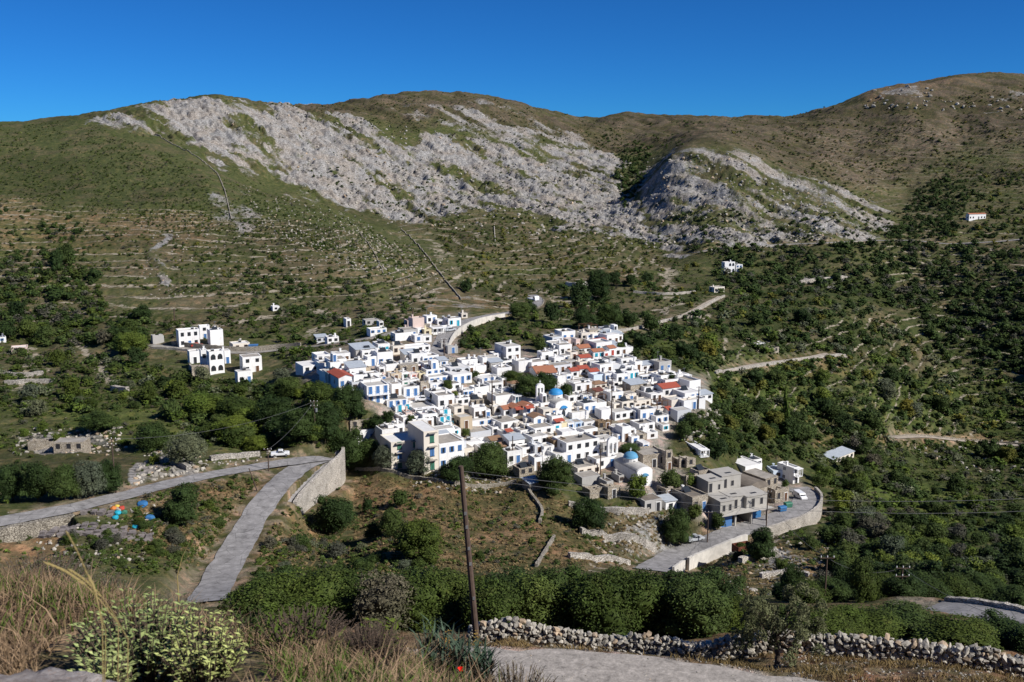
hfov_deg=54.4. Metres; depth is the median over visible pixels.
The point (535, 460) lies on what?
house
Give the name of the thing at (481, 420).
house
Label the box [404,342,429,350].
house
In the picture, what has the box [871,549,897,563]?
hillside tree
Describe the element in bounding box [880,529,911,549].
hillside tree
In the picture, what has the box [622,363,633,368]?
house
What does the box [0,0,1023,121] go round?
sky
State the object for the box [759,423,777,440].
hillside tree
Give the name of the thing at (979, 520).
shrub
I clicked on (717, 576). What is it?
hedge bush
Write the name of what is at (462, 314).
house
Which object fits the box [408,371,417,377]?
house
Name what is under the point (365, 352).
house
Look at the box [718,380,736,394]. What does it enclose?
hillside tree
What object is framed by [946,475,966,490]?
hillside tree
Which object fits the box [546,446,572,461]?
house
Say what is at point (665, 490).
house
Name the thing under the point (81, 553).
shrub
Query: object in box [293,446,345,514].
retaining wall
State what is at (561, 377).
house
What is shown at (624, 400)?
house
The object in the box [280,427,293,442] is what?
hillside tree
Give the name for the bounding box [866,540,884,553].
hillside tree
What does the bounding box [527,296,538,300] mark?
truck
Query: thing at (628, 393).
house
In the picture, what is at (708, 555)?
parapet wall
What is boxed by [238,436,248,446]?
shrub
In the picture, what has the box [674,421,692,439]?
tree
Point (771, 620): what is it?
olive tree
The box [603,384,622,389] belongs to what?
house
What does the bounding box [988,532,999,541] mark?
shrub
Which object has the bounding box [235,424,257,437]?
hillside tree
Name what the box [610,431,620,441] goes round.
house
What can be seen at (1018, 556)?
hillside tree
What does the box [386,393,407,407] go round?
house
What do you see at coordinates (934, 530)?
hillside tree
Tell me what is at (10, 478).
tree
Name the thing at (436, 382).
house
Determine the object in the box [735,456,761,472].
house
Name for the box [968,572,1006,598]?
roadside bush
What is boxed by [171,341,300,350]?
road
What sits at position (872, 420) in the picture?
hillside tree
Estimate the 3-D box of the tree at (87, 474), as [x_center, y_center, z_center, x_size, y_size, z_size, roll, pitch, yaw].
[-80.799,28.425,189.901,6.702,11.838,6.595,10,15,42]
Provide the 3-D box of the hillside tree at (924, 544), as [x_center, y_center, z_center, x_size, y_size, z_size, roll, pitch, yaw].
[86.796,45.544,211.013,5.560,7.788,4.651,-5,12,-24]
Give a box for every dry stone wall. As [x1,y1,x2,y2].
[3,371,43,376]
[4,378,54,384]
[110,385,129,391]
[127,123,231,218]
[150,346,189,350]
[163,456,190,469]
[209,451,259,460]
[355,466,516,487]
[359,232,383,272]
[401,228,461,299]
[466,616,1023,678]
[527,487,543,522]
[535,534,555,566]
[565,281,586,286]
[568,501,649,515]
[568,552,630,565]
[580,527,655,551]
[633,291,695,294]
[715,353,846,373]
[738,548,778,563]
[759,569,809,577]
[799,275,848,283]
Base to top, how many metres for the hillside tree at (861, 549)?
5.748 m
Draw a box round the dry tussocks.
[127,473,831,596]
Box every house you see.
[0,333,5,342]
[11,344,27,353]
[27,438,54,450]
[53,437,90,452]
[151,334,163,343]
[176,327,199,346]
[187,349,199,363]
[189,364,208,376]
[198,324,209,338]
[199,346,206,364]
[206,348,224,374]
[207,326,223,344]
[222,346,230,363]
[229,338,249,346]
[235,367,252,382]
[239,347,261,371]
[271,303,279,310]
[295,360,316,375]
[312,351,329,361]
[313,333,326,343]
[315,356,323,363]
[316,360,326,373]
[319,366,345,382]
[322,367,334,384]
[324,355,346,365]
[325,333,338,343]
[326,352,341,368]
[327,368,352,389]
[331,348,349,358]
[343,317,350,326]
[343,360,366,372]
[347,356,367,365]
[348,341,375,356]
[348,380,360,390]
[350,370,366,381]
[350,418,371,430]
[358,428,374,450]
[360,345,375,357]
[360,373,376,380]
[360,373,390,403]
[362,318,378,325]
[363,354,376,365]
[364,370,379,376]
[367,326,386,336]
[372,339,389,348]
[373,347,392,364]
[375,362,384,373]
[375,423,398,442]
[377,320,383,326]
[379,370,397,381]
[380,359,398,371]
[380,431,415,468]
[383,418,403,431]
[386,368,400,378]
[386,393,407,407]
[387,373,402,394]
[390,341,404,354]
[391,329,412,340]
[393,401,411,411]
[394,404,405,419]
[396,411,419,426]
[397,354,417,371]
[398,326,417,333]
[398,368,408,377]
[398,375,409,384]
[399,348,414,360]
[401,382,419,397]
[402,406,411,414]
[404,316,410,326]
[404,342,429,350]
[406,348,427,361]
[406,369,419,383]
[408,314,423,327]
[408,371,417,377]
[408,400,436,411]
[408,420,438,474]
[411,333,422,342]
[414,417,433,425]
[415,327,423,333]
[415,371,425,379]
[417,380,428,393]
[417,408,437,422]
[419,360,427,366]
[421,359,444,373]
[422,309,436,322]
[422,325,431,334]
[422,334,431,341]
[422,351,438,360]
[423,364,448,380]
[424,385,450,399]
[425,378,443,387]
[428,324,444,334]
[431,388,453,407]
[433,424,454,432]
[434,316,444,324]
[435,356,448,365]
[435,403,451,417]
[436,413,452,424]
[437,340,447,347]
[438,420,451,424]
[438,429,449,433]
[439,433,463,469]
[441,362,469,371]
[443,368,471,382]
[444,315,460,325]
[445,344,457,353]
[448,356,456,363]
[449,380,460,390]
[449,403,463,414]
[452,417,460,435]
[454,387,469,404]
[454,413,471,428]
[457,354,477,363]
[458,310,467,317]
[459,385,473,395]
[463,361,475,371]
[464,436,481,446]
[464,443,473,457]
[469,382,488,394]
[469,402,485,417]
[469,425,490,437]
[470,394,483,404]
[471,388,481,397]
[472,414,491,425]
[473,373,497,383]
[474,361,485,372]
[474,442,492,451]
[478,355,486,368]
[482,404,490,416]
[483,353,497,357]
[484,380,502,391]
[485,435,501,441]
[487,357,502,370]
[487,421,497,434]
[488,415,518,428]
[489,351,500,356]
[489,389,513,404]
[489,401,500,414]
[491,362,510,375]
[495,340,520,359]
[495,384,506,391]
[496,441,507,447]
[497,376,506,386]
[497,428,512,438]
[498,404,510,415]
[500,356,511,364]
[501,446,521,466]
[502,427,523,435]
[502,432,525,446]
[506,380,518,388]
[507,402,523,416]
[511,392,521,402]
[512,356,531,372]
[513,421,522,426]
[513,454,533,477]
[514,417,529,432]
[516,400,534,414]
[516,443,531,457]
[518,418,533,427]
[521,475,541,490]
[522,429,547,442]
[524,394,534,401]
[526,411,545,423]
[527,422,553,433]
[528,365,557,376]
[528,439,542,453]
[528,453,541,470]
[529,356,548,366]
[529,401,539,411]
[535,392,550,406]
[537,350,551,359]
[537,401,557,414]
[537,450,552,461]
[538,348,552,355]
[538,434,553,453]
[543,333,562,340]
[545,404,564,423]
[546,339,567,349]
[546,433,565,446]
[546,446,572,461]
[547,345,557,355]
[547,361,571,372]
[548,354,562,361]
[550,422,561,430]
[552,431,599,460]
[553,340,571,353]
[554,371,565,386]
[555,328,574,337]
[555,427,576,434]
[558,351,569,358]
[560,421,567,426]
[561,356,575,365]
[561,372,570,378]
[563,337,570,343]
[563,391,582,402]
[565,350,577,359]
[565,420,573,427]
[566,367,579,377]
[566,375,589,384]
[568,379,591,391]
[568,407,588,418]
[568,457,599,472]
[569,418,582,427]
[571,337,579,347]
[572,403,582,410]
[573,344,591,352]
[573,365,589,374]
[574,349,584,354]
[574,470,599,486]
[575,354,591,359]
[575,358,587,365]
[576,329,596,338]
[576,389,592,399]
[576,398,596,413]
[577,425,597,435]
[578,323,596,330]
[579,390,606,406]
[579,415,594,425]
[582,335,592,343]
[582,484,602,498]
[584,326,601,331]
[584,358,598,367]
[584,367,599,375]
[586,338,611,348]
[587,452,616,468]
[588,348,604,358]
[588,372,603,380]
[589,387,603,396]
[591,333,598,337]
[591,359,612,370]
[592,380,606,387]
[592,419,610,428]
[595,406,610,419]
[596,427,610,434]
[596,434,610,441]
[597,329,619,341]
[598,325,609,328]
[598,329,623,342]
[599,368,614,381]
[599,437,614,451]
[599,473,612,485]
[600,483,620,499]
[602,345,616,354]
[603,350,608,357]
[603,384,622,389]
[603,386,622,400]
[604,355,615,361]
[605,406,633,420]
[607,377,617,385]
[608,340,617,346]
[608,369,629,383]
[608,398,620,407]
[608,423,615,430]
[609,360,624,369]
[610,324,621,331]
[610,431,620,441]
[611,353,636,362]
[611,469,623,482]
[615,395,633,407]
[615,415,630,441]
[616,343,632,355]
[621,361,638,378]
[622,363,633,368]
[622,377,647,392]
[623,383,635,398]
[628,432,638,442]
[629,357,641,370]
[629,401,637,418]
[630,418,654,429]
[631,392,646,406]
[631,429,646,439]
[632,395,650,404]
[633,405,655,419]
[635,445,661,466]
[635,493,661,511]
[636,388,662,403]
[636,439,649,446]
[637,369,650,379]
[641,382,655,391]
[641,426,657,438]
[642,360,652,370]
[644,377,658,383]
[650,356,671,370]
[651,369,675,378]
[651,398,667,412]
[651,410,668,424]
[653,381,680,395]
[655,376,678,383]
[656,418,668,430]
[657,485,673,494]
[657,493,677,509]
[658,448,672,469]
[662,394,690,406]
[663,406,670,415]
[664,484,707,513]
[670,406,690,421]
[672,385,699,396]
[673,456,683,467]
[674,373,700,389]
[676,370,691,376]
[676,395,705,409]
[678,456,695,467]
[679,473,697,486]
[680,314,701,318]
[685,436,709,457]
[690,464,708,474]
[699,389,713,402]
[709,285,724,292]
[735,263,742,271]
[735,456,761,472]
[743,468,777,485]
[749,453,761,462]
[767,463,782,477]
[767,484,788,502]
[777,461,802,483]
[824,446,854,461]
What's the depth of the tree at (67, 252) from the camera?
490.20 m
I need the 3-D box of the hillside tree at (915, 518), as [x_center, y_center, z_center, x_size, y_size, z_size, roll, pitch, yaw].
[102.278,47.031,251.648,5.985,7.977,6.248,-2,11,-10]
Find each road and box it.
[0,456,331,525]
[186,460,330,602]
[430,295,542,354]
[633,486,819,571]
[699,239,1018,251]
[734,353,828,370]
[891,435,1018,445]
[926,601,1023,622]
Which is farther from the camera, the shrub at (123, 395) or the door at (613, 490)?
the shrub at (123, 395)
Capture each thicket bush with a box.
[776,601,803,626]
[787,604,869,638]
[829,604,870,630]
[846,603,907,639]
[864,599,941,637]
[908,611,1003,650]
[967,607,1023,649]
[1004,622,1023,653]
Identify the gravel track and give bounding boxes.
[413,646,824,681]
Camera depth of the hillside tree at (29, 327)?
381.88 m
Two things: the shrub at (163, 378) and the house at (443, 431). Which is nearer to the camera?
the house at (443, 431)
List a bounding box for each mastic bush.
[29,553,75,582]
[82,571,140,598]
[142,588,210,615]
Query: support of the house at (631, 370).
on the ground at (204, 126)
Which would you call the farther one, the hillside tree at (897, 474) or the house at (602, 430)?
the hillside tree at (897, 474)
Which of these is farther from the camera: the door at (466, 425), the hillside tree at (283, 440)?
the door at (466, 425)
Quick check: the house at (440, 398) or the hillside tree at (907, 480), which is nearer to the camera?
the house at (440, 398)
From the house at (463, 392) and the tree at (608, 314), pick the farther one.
the tree at (608, 314)
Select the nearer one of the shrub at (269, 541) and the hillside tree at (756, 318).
the shrub at (269, 541)
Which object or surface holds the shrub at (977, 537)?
on the ground at (204, 126)
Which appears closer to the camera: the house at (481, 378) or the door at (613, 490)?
the door at (613, 490)
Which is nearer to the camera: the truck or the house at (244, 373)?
the house at (244, 373)
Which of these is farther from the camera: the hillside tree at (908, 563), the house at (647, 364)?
the house at (647, 364)
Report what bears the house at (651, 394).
on the ground at (204, 126)
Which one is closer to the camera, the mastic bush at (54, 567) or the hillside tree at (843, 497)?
the mastic bush at (54, 567)
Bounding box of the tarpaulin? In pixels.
[137,500,147,507]
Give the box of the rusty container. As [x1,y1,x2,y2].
[731,541,750,551]
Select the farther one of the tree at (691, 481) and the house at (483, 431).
the house at (483, 431)
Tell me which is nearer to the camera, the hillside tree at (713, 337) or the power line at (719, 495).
the power line at (719, 495)
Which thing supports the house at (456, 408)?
on the ground at (204, 126)
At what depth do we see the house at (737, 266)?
603.73 m
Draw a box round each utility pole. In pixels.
[107,437,116,492]
[264,448,271,470]
[310,400,317,422]
[441,338,446,355]
[458,465,479,641]
[609,377,615,423]
[705,511,711,541]
[766,491,771,525]
[820,555,834,595]
[895,565,909,579]
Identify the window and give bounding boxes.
[397,442,401,449]
[430,435,434,442]
[430,449,433,456]
[430,462,434,469]
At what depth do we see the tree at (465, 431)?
259.50 m
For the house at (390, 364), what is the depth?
295.53 m
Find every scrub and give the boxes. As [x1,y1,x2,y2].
[0,120,1023,579]
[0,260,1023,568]
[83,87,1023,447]
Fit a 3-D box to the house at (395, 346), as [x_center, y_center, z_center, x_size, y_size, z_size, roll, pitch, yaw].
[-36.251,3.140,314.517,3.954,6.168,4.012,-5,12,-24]
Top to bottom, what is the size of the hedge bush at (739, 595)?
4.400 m
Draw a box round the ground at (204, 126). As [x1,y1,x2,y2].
[0,72,1023,681]
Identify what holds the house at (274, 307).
on the ground at (204, 126)
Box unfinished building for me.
[696,467,773,527]
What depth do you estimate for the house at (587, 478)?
242.87 m
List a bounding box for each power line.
[127,402,311,438]
[464,471,1023,501]
[464,476,1015,513]
[903,568,1023,623]
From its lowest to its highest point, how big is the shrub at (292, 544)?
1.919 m
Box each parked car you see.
[271,449,289,456]
[414,395,429,401]
[444,327,455,331]
[688,533,704,542]
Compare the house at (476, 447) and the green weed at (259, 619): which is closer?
the green weed at (259, 619)
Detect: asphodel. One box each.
[407,613,469,678]
[438,635,503,681]
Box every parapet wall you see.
[0,513,74,542]
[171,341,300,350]
[312,334,390,346]
[448,313,504,344]
[618,295,724,331]
[672,560,684,571]
[686,534,747,570]
[692,241,857,252]
[766,487,822,537]
[888,434,1021,443]
[944,596,1023,612]
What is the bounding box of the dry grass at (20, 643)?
[0,559,568,681]
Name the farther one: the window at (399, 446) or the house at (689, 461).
the house at (689, 461)
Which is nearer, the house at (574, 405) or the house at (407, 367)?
the house at (574, 405)
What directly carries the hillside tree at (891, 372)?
on the ground at (204, 126)
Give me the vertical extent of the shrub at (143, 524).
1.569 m
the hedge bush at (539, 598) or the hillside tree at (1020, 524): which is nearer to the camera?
the hedge bush at (539, 598)
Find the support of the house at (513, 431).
on the ground at (204, 126)
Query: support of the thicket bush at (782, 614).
on the ground at (204, 126)
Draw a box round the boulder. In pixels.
[0,667,114,681]
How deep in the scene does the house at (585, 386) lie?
291.67 m
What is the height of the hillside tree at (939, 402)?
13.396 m
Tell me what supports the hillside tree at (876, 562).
on the ground at (204, 126)
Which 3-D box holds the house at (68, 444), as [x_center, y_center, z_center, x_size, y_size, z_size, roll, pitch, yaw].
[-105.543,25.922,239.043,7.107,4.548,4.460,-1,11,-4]
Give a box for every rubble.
[38,521,127,538]
[100,527,153,540]
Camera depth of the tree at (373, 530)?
199.40 m
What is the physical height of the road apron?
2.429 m
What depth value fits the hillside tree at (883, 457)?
324.98 m
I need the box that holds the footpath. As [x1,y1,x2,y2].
[663,296,719,319]
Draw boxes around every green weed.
[232,604,272,637]
[254,597,335,656]
[359,617,405,646]
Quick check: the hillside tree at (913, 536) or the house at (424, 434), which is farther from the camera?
the house at (424, 434)
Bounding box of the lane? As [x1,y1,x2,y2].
[149,330,396,353]
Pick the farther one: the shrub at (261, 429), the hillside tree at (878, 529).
the shrub at (261, 429)
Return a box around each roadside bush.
[769,583,788,600]
[778,561,804,601]
[785,576,832,603]
[817,575,855,601]
[830,559,848,583]
[842,572,881,599]
[844,556,880,602]
[872,569,894,597]
[879,569,928,597]
[913,569,957,598]
[936,571,983,598]
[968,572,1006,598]
[984,584,1023,605]
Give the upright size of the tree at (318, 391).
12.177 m
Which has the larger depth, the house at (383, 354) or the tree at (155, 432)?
the house at (383, 354)
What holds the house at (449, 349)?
on the ground at (204, 126)
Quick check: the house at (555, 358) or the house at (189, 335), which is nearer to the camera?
the house at (555, 358)
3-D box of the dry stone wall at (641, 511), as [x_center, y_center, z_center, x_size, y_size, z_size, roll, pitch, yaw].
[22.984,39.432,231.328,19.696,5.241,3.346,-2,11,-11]
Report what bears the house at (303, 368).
on the ground at (204, 126)
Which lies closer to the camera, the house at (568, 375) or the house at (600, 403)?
the house at (600, 403)
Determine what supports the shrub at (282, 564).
on the ground at (204, 126)
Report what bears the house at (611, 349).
on the ground at (204, 126)
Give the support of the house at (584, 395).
on the ground at (204, 126)
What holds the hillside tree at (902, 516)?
on the ground at (204, 126)
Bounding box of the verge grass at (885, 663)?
[406,635,1023,681]
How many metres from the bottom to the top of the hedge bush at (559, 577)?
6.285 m
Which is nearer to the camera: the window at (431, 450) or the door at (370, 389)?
the window at (431, 450)
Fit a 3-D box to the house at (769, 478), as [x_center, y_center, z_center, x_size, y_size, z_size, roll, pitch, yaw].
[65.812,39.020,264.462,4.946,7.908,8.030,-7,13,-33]
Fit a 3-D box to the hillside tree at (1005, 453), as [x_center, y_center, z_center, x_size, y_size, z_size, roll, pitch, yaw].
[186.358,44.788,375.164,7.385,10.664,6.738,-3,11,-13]
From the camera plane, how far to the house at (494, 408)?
274.70 m
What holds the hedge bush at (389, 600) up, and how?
on the ground at (204, 126)
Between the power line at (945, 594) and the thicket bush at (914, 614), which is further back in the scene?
the power line at (945, 594)
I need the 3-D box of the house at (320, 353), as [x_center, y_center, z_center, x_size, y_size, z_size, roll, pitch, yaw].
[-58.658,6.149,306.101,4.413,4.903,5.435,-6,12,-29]
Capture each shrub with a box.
[18,428,29,436]
[22,395,32,400]
[36,421,48,430]
[50,432,65,440]
[59,533,76,545]
[62,529,78,539]
[64,587,204,681]
[67,649,137,681]
[74,551,88,560]
[83,398,93,404]
[85,398,97,406]
[90,538,101,547]
[93,538,108,550]
[100,536,113,543]
[101,528,111,537]
[110,532,122,543]
[114,558,128,566]
[118,391,130,398]
[126,380,135,387]
[128,401,140,408]
[132,516,144,524]
[137,520,149,530]
[141,380,153,385]
[142,545,155,553]
[148,455,160,462]
[151,538,163,548]
[153,607,255,681]
[154,548,166,555]
[157,375,169,383]
[163,526,182,538]
[167,529,180,543]
[168,546,179,553]
[169,533,184,544]
[173,550,187,561]
[189,413,199,418]
[201,386,211,393]
[201,419,210,425]
[202,499,215,508]
[213,517,226,526]
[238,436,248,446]
[255,566,267,575]
[258,424,264,433]
[263,535,277,549]
[276,561,291,571]
[286,545,295,552]
[288,536,298,546]
[293,388,304,397]
[294,544,305,551]
[318,541,327,546]
[349,557,365,568]
[355,542,367,549]
[363,562,374,569]
[364,555,376,563]
[369,552,383,562]
[397,559,412,569]
[410,556,425,568]
[473,550,484,559]
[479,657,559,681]
[683,412,697,418]
[685,417,694,424]
[691,420,702,427]
[703,441,711,448]
[708,432,718,440]
[713,415,723,421]
[720,409,729,415]
[730,551,743,561]
[732,399,741,403]
[733,576,746,587]
[735,431,743,440]
[773,558,789,569]
[811,462,824,468]
[826,546,836,552]
[839,477,849,487]
[847,519,857,528]
[874,497,885,504]
[884,507,895,513]
[922,537,935,544]
[930,486,941,494]
[935,537,953,546]
[947,533,960,542]
[961,517,975,524]
[963,529,970,537]
[971,532,986,544]
[973,517,983,524]
[979,510,990,520]
[986,572,1006,582]
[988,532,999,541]
[990,491,1002,500]
[991,542,1002,549]
[998,532,1010,541]
[1001,488,1012,496]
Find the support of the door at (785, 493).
in the house at (781, 493)
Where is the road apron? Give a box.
[288,450,338,502]
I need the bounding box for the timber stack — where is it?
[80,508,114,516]
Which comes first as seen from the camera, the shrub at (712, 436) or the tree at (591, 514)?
the tree at (591, 514)
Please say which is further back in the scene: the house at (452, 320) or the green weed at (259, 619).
the house at (452, 320)
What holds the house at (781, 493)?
on the ground at (204, 126)
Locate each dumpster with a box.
[778,505,786,511]
[783,501,792,507]
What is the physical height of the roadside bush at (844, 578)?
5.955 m
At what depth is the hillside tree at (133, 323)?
368.15 m
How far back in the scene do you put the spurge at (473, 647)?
5.09 m
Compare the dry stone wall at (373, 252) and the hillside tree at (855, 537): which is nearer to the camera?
the hillside tree at (855, 537)
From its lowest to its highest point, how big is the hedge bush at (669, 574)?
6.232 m
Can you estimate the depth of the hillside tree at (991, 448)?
379.65 m
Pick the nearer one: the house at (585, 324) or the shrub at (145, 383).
the shrub at (145, 383)
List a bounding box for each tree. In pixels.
[0,320,17,338]
[0,463,23,500]
[7,300,25,315]
[15,319,39,336]
[17,384,39,398]
[17,460,53,501]
[25,399,48,415]
[34,325,55,337]
[45,463,83,499]
[46,348,65,365]
[48,248,62,273]
[56,243,74,266]
[59,376,84,395]
[72,460,107,497]
[78,409,120,430]
[92,458,123,493]
[95,329,111,342]
[106,325,121,338]
[112,331,151,351]
[114,326,131,338]
[117,319,138,331]
[123,319,137,330]
[127,346,146,362]
[132,303,153,316]
[133,420,170,452]
[137,384,158,402]
[159,398,181,417]
[159,482,198,525]
[162,430,207,463]
[163,380,173,390]
[167,380,190,397]
[181,390,223,415]
[194,366,210,382]
[201,425,217,438]
[209,414,225,422]
[210,414,258,441]
[215,395,258,417]
[220,427,245,447]
[233,382,248,394]
[234,407,253,420]
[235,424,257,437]
[237,418,251,426]
[243,434,274,450]
[250,394,295,423]
[263,383,280,399]
[263,417,281,433]
[266,428,281,446]
[270,368,291,384]
[273,407,321,441]
[274,376,302,397]
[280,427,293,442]
[290,533,311,545]
[299,380,333,407]
[307,424,323,440]
[308,400,344,443]
[309,494,357,533]
[315,398,330,409]
[325,540,347,558]
[327,426,367,471]
[330,384,365,409]
[331,398,349,421]
[347,404,367,419]
[360,438,379,461]
[361,417,372,428]
[362,497,371,512]
[363,521,382,538]
[369,413,383,427]
[371,445,397,466]
[376,507,403,535]
[381,410,394,423]
[390,518,445,563]
[391,489,408,506]
[405,449,432,473]
[406,414,414,423]
[439,455,473,481]
[443,380,452,388]
[459,279,471,290]
[462,428,470,435]
[468,440,512,477]
[471,370,479,377]
[497,370,523,381]
[508,302,530,317]
[509,373,545,396]
[527,299,538,313]
[533,337,547,350]
[533,454,575,496]
[536,371,559,390]
[543,301,561,320]
[559,382,573,395]
[569,281,591,304]
[569,496,608,529]
[573,307,598,326]
[586,268,611,297]
[595,302,623,325]
[607,271,620,284]
[616,342,626,346]
[618,442,639,452]
[619,309,638,326]
[625,473,647,497]
[626,274,637,284]
[631,332,652,348]
[642,272,653,280]
[642,314,661,329]
[657,469,683,487]
[660,346,675,357]
[660,506,693,544]
[665,372,675,378]
[667,323,684,341]
[674,340,691,356]
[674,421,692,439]
[685,472,696,486]
[686,344,699,357]
[687,504,703,517]
[696,339,717,356]
[701,332,719,348]
[708,438,729,460]
[711,512,725,529]
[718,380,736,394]
[720,434,736,447]
[722,413,741,429]
[722,427,736,439]
[730,580,829,666]
[731,402,754,418]
[737,542,745,546]
[741,418,755,430]
[744,411,760,427]
[744,526,777,560]
[745,369,763,382]
[747,312,764,327]
[748,397,768,417]
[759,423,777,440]
[762,423,778,433]
[764,410,784,422]
[765,368,786,376]
[767,371,786,385]
[777,416,803,440]
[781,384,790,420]
[781,480,788,486]
[790,410,800,418]
[792,419,810,441]
[793,308,812,321]
[801,421,815,440]
[803,534,821,550]
[809,473,829,487]
[810,368,830,383]
[813,386,831,399]
[814,397,833,413]
[814,569,830,582]
[815,464,835,482]
[815,524,844,544]
[822,550,849,572]
[825,404,844,419]
[828,553,851,567]
[831,488,854,509]
[831,510,852,526]
[833,410,855,431]
[833,539,859,561]
[837,456,858,471]
[839,528,866,547]
[847,435,865,449]
[847,478,866,491]
[847,494,864,511]
[850,470,870,489]
[851,465,869,478]
[854,465,872,478]
[854,508,874,518]
[854,515,879,531]
[855,436,871,454]
[857,542,870,556]
[859,505,875,512]
[859,549,873,558]
[863,412,882,428]
[863,558,883,569]
[864,454,883,465]
[865,521,890,538]
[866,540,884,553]
[869,450,887,462]
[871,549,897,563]
[873,512,885,523]
[873,563,895,574]
[874,377,895,389]
[876,534,905,556]
[880,366,900,381]
[880,386,898,399]
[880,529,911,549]
[882,527,898,534]
[884,468,905,481]
[886,553,922,575]
[889,521,911,532]
[892,510,912,525]
[895,543,927,564]
[895,550,921,561]
[897,529,921,547]
[898,398,915,414]
[898,475,914,487]
[898,506,916,514]
[903,560,924,571]
[907,401,922,420]
[908,513,929,529]
[909,537,933,551]
[910,558,945,578]
[915,524,926,536]
[917,511,929,526]
[920,498,941,515]
[922,552,941,561]
[923,521,948,539]
[924,543,950,564]
[928,515,946,527]
[932,394,950,412]
[933,503,954,518]
[933,515,950,527]
[943,555,966,571]
[945,525,966,540]
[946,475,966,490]
[949,543,966,559]
[950,564,977,580]
[953,541,970,550]
[961,545,978,559]
[962,556,983,566]
[963,493,984,508]
[964,556,996,573]
[975,544,1000,559]
[975,555,993,562]
[981,437,1002,457]
[981,566,1006,580]
[991,553,1020,574]
[994,512,1015,527]
[996,549,1023,572]
[997,446,1017,461]
[1000,536,1023,555]
[1002,523,1023,536]
[1005,567,1023,583]
[1006,503,1023,518]
[1013,518,1023,530]
[1013,573,1023,590]
[1018,442,1023,452]
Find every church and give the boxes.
[535,381,571,416]
[606,433,652,485]
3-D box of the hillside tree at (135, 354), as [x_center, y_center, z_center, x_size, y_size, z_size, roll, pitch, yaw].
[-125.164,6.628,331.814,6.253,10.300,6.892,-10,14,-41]
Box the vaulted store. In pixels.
[740,473,768,491]
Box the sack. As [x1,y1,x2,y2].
[145,514,154,520]
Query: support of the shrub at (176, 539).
on the ground at (204, 126)
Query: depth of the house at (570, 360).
312.58 m
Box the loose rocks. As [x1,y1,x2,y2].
[8,84,1021,594]
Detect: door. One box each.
[368,386,372,393]
[371,358,374,365]
[383,385,387,392]
[464,420,468,427]
[516,455,519,462]
[536,461,540,469]
[610,458,613,466]
[612,489,615,497]
[624,433,628,441]
[652,459,656,466]
[656,501,660,510]
[667,462,671,469]
[702,501,705,509]
[784,492,787,500]
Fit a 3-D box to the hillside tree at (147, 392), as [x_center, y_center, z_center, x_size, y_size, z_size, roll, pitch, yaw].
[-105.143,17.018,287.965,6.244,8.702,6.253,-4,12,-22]
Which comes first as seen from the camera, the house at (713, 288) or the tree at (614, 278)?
the house at (713, 288)
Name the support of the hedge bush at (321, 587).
on the ground at (204, 126)
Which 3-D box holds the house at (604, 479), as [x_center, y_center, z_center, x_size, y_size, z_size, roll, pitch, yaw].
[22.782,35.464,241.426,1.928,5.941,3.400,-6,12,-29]
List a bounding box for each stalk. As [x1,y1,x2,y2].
[43,561,118,681]
[65,531,105,681]
[67,568,127,681]
[87,574,103,681]
[177,546,187,608]
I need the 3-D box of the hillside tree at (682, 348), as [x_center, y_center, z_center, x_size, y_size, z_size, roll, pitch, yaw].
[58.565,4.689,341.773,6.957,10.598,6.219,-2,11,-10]
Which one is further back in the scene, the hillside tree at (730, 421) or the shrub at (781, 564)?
the hillside tree at (730, 421)
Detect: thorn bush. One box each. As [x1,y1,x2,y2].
[1,550,99,585]
[248,601,353,647]
[336,618,408,666]
[343,621,386,651]
[411,627,470,658]
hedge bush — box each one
[217,573,307,630]
[249,565,302,623]
[267,563,349,625]
[317,564,381,627]
[352,570,418,632]
[382,566,422,583]
[383,563,463,632]
[435,568,467,627]
[436,569,477,627]
[458,576,524,629]
[474,575,485,583]
[484,565,535,587]
[508,571,571,631]
[532,562,585,629]
[554,571,642,637]
[594,566,638,581]
[601,566,670,637]
[630,568,670,632]
[638,569,696,636]
[657,575,734,639]
[689,565,746,600]
[700,595,754,632]
[732,593,758,629]
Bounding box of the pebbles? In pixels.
[406,645,1013,681]
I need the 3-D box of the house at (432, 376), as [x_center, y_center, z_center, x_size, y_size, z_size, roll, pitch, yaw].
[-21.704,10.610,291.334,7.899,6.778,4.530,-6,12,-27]
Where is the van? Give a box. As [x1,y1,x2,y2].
[793,489,807,499]
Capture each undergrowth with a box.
[0,129,1023,575]
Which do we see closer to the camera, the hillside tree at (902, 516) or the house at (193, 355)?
the hillside tree at (902, 516)
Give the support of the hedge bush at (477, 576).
on the ground at (204, 126)
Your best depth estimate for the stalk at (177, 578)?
8.53 m
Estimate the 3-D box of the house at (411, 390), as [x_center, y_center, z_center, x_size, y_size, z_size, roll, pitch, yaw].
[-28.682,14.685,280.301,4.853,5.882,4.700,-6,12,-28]
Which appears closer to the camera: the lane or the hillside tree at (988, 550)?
the hillside tree at (988, 550)
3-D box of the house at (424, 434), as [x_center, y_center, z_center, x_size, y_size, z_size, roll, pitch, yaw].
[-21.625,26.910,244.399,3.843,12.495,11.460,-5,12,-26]
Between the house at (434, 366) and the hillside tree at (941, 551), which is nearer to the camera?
the hillside tree at (941, 551)
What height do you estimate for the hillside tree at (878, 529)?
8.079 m

